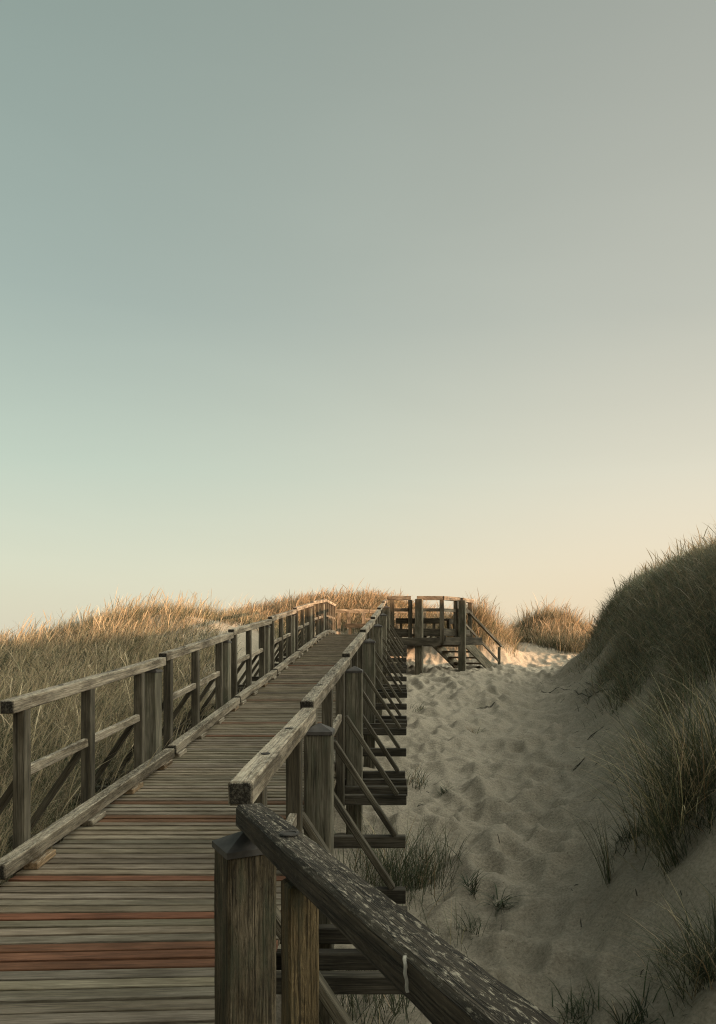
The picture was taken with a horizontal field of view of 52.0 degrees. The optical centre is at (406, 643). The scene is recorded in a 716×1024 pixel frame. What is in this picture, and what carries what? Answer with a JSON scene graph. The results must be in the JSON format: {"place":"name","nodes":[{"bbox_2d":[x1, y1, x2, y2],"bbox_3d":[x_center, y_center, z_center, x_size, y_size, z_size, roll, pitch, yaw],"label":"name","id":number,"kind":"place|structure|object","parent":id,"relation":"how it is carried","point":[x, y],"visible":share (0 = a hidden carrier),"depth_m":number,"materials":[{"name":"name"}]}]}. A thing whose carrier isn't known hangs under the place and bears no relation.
{"place":"outdoors","nodes":[
{"label":"outdoors","id":0,"kind":"place"},
{"bbox_2d":[0,586,715,1023],"bbox_3d":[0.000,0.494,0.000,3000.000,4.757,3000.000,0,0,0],"label":"sand ground","id":1,"kind":"structure","parent":0,"point":[540,864],"depth_m":7.54,"materials":[{"name":"beige sand"}]},
{"bbox_2d":[0,587,315,907],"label":"dune grass","id":2,"kind":"structure","parent":1,"relation":"on","point":[52,724],"depth_m":12.70,"materials":[{"name":"beige plant"}]},
{"bbox_2d":[0,603,427,1023],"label":"boardwalk","id":3,"kind":"structure","parent":1,"relation":"on","point":[109,919],"depth_m":5.08,"materials":[{"name":"brown wood"}]},
{"bbox_2d":[0,599,335,876],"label":"timber railing","id":4,"kind":"object","parent":3,"relation":"attached to","point":[24,766],"visible":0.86,"depth_m":7.23,"materials":[{"name":"brown wood"}]},
{"bbox_2d":[228,599,387,877],"bbox_3d":[-0.643,0.269,13.149,0.141,3.392,20.883,0,0,0],"label":"timber railing","id":5,"kind":"object","parent":3,"relation":"attached to","point":[249,781],"visible":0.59,"depth_m":4.14,"materials":[{"name":"brown wood"}]},
{"bbox_2d":[345,623,365,633],"bbox_3d":[-1.650,-0.543,28.696,1.500,0.485,0.412,0,0,0],"label":"timber bench","id":6,"kind":"object","parent":3,"relation":"on","point":[350,626],"visible":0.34,"depth_m":28.49,"materials":[{"name":"brown wood"}]},
{"bbox_2d":[336,609,425,638],"bbox_3d":[-1.093,-0.743,29.450,3.715,1.285,0.110,0,0,0],"label":"timber railing","id":7,"kind":"object","parent":3,"relation":"attached to","point":[349,611],"visible":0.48,"depth_m":29.39,"materials":[{"name":"brown wood"}]},
{"bbox_2d":[212,802,556,1023],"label":"handrail","id":8,"kind":"object","parent":3,"relation":"attached to","point":[428,974],"visible":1,"depth_m":1.99,"materials":[{"name":"brown wood"}]},
{"bbox_2d":[218,578,446,633],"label":"dune grass","id":9,"kind":"structure","parent":1,"relation":"on","point":[371,600],"depth_m":33.57,"materials":[{"name":"beige plant"}]},
{"bbox_2d":[319,915,420,1023],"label":"grass tussock","id":10,"kind":"object","parent":1,"relation":"on","point":[392,999],"depth_m":4.65,"materials":[{"name":"green plant"}]},
{"bbox_2d":[334,805,478,915],"bbox_3d":[-0.120,1.939,6.807,1.729,0.862,1.823,0,0,38],"label":"grass tussock","id":11,"kind":"object","parent":1,"relation":"on","point":[392,872],"depth_m":6.75,"materials":[{"name":"green plant"}]},
{"bbox_2d":[405,765,440,789],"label":"grass tussock","id":12,"kind":"object","parent":1,"relation":"on","point":[418,776],"depth_m":9.89,"materials":[{"name":"green plant"}]},
{"bbox_2d":[386,827,475,894],"bbox_3d":[0.187,2.016,7.002,1.022,0.609,0.935,0,0,0],"label":"grass tussock","id":13,"kind":"object","parent":1,"relation":"on","point":[435,863],"depth_m":6.92,"materials":[{"name":"green plant"}]},
{"bbox_2d":[387,596,481,674],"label":"viewing platform","id":14,"kind":"structure","parent":1,"relation":"on","point":[459,632],"depth_m":22.27,"materials":[{"name":"brown wood"}]},
{"bbox_2d":[396,618,438,628],"bbox_3d":[0.325,-0.543,22.746,1.350,0.485,0.412,0,0,0],"label":"timber bench","id":15,"kind":"object","parent":14,"relation":"on","point":[432,621],"visible":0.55,"depth_m":22.54,"materials":[{"name":"brown wood"}]},
{"bbox_2d":[439,619,452,628],"bbox_3d":[1.438,-0.543,23.448,0.412,0.485,0.982,0,0,35],"label":"timber bench","id":16,"kind":"object","parent":14,"relation":"on","point":[449,622],"visible":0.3,"depth_m":23.03,"materials":[{"name":"brown wood"}]},
{"bbox_2d":[434,781,456,795],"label":"grass tussock","id":17,"kind":"object","parent":1,"relation":"on","point":[442,791],"depth_m":9.55,"materials":[{"name":"green plant"}]},
{"bbox_2d":[416,892,492,956],"bbox_3d":[0.356,2.180,5.736,0.724,0.460,0.688,0,0,0],"label":"grass tussock","id":18,"kind":"object","parent":1,"relation":"on","point":[451,925],"depth_m":5.78,"materials":[{"name":"green plant"}]},
{"bbox_2d":[429,608,502,668],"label":"wooden staircase","id":19,"kind":"structure","parent":1,"relation":"on","point":[477,654],"depth_m":24.46,"materials":[{"name":"brown wood"}]},
{"bbox_2d":[448,863,492,899],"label":"grass tussock","id":20,"kind":"object","parent":1,"relation":"on","point":[471,884],"depth_m":6.52,"materials":[{"name":"green plant"}]},
{"bbox_2d":[443,906,497,939],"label":"grass tussock","id":21,"kind":"object","parent":1,"relation":"on","point":[464,925],"depth_m":5.93,"materials":[{"name":"green plant"}]},
{"bbox_2d":[426,589,535,658],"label":"dune grass","id":22,"kind":"structure","parent":1,"relation":"on","point":[507,637],"depth_m":28.54,"materials":[{"name":"beige plant"}]},
{"bbox_2d":[470,883,537,920],"bbox_3d":[0.786,2.224,6.265,0.620,0.258,0.572,0,0,-37],"label":"grass tussock","id":23,"kind":"object","parent":1,"relation":"on","point":[501,904],"depth_m":6.27,"materials":[{"name":"green plant"}]},
{"bbox_2d":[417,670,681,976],"bbox_3d":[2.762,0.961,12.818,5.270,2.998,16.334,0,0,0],"label":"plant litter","id":24,"kind":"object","parent":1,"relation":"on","point":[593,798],"visible":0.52,"depth_m":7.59,"materials":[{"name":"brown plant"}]},
{"bbox_2d":[502,595,598,653],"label":"dune grass","id":25,"kind":"structure","parent":1,"relation":"on","point":[561,631],"depth_m":33.31,"materials":[{"name":"beige plant"}]},
{"bbox_2d":[544,975,601,1023],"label":"grass tussock","id":26,"kind":"object","parent":1,"relation":"on","point":[572,1008],"depth_m":4.67,"materials":[{"name":"green plant"}]},
{"bbox_2d":[569,793,613,887],"bbox_3d":[1.459,1.573,5.843,0.419,0.768,0.624,0,0,0],"label":"grass tussock","id":27,"kind":"object","parent":1,"relation":"on","point":[608,875],"depth_m":5.84,"materials":[{"name":"green plant"}]},
{"bbox_2d":[575,685,624,696],"bbox_3d":[3.751,0.863,14.144,0.094,0.522,4.130,0,0,-1],"label":"dead root","id":28,"kind":"object","parent":1,"relation":"on","point":[594,693],"visible":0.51,"depth_m":14.94,"materials":[{"name":"brown wood"}]},
{"bbox_2d":[509,629,715,870],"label":"grass tussock","id":29,"kind":"object","parent":1,"relation":"on","point":[686,788],"depth_m":5.76,"materials":[{"name":"green plant"}]},
{"bbox_2d":[602,670,637,713],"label":"grass tussock","id":30,"kind":"object","parent":1,"relation":"on","point":[621,693],"depth_m":11.70,"materials":[{"name":"green plant"}]},
{"bbox_2d":[578,956,664,1023],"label":"grass tussock","id":31,"kind":"object","parent":1,"relation":"on","point":[636,1014],"depth_m":4.38,"materials":[{"name":"green plant"}]},
{"bbox_2d":[600,814,651,856],"bbox_3d":[1.932,1.643,6.227,0.697,0.536,0.700,0,0,0],"label":"grass tussock","id":32,"kind":"object","parent":1,"relation":"on","point":[626,835],"depth_m":6.26,"materials":[{"name":"green plant"}]},
{"bbox_2d":[601,769,696,883],"bbox_3d":[1.663,1.244,5.265,0.722,0.963,0.665,0,0,36],"label":"grass tussock","id":33,"kind":"object","parent":1,"relation":"on","point":[665,834],"depth_m":5.27,"materials":[{"name":"green plant"}]},
{"bbox_2d":[585,854,715,1017],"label":"grass tussock","id":34,"kind":"object","parent":1,"relation":"on","point":[704,970],"depth_m":4.21,"materials":[{"name":"green plant"}]},
{"bbox_2d":[632,917,691,979],"bbox_3d":[1.645,1.908,4.637,0.433,0.463,0.425,0,0,-24],"label":"grass tussock","id":35,"kind":"object","parent":1,"relation":"on","point":[671,941],"depth_m":4.62,"materials":[{"name":"green plant"}]},
{"bbox_2d":[664,771,715,856],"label":"grass tussock","id":36,"kind":"object","parent":1,"relation":"on","point":[710,813],"depth_m":5.28,"materials":[{"name":"green plant"}]},
{"bbox_2d":[0,0,715,641],"label":"sky","id":37,"kind":"structure","parent":0,"point":[414,297],"materials":[{"name":"blue"}]},
{"bbox_2d":[565,514,715,776],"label":"dune grass","id":38,"kind":"structure","parent":0,"point":[679,606],"depth_m":11.83,"materials":[{"name":"green plant"}]}
]}

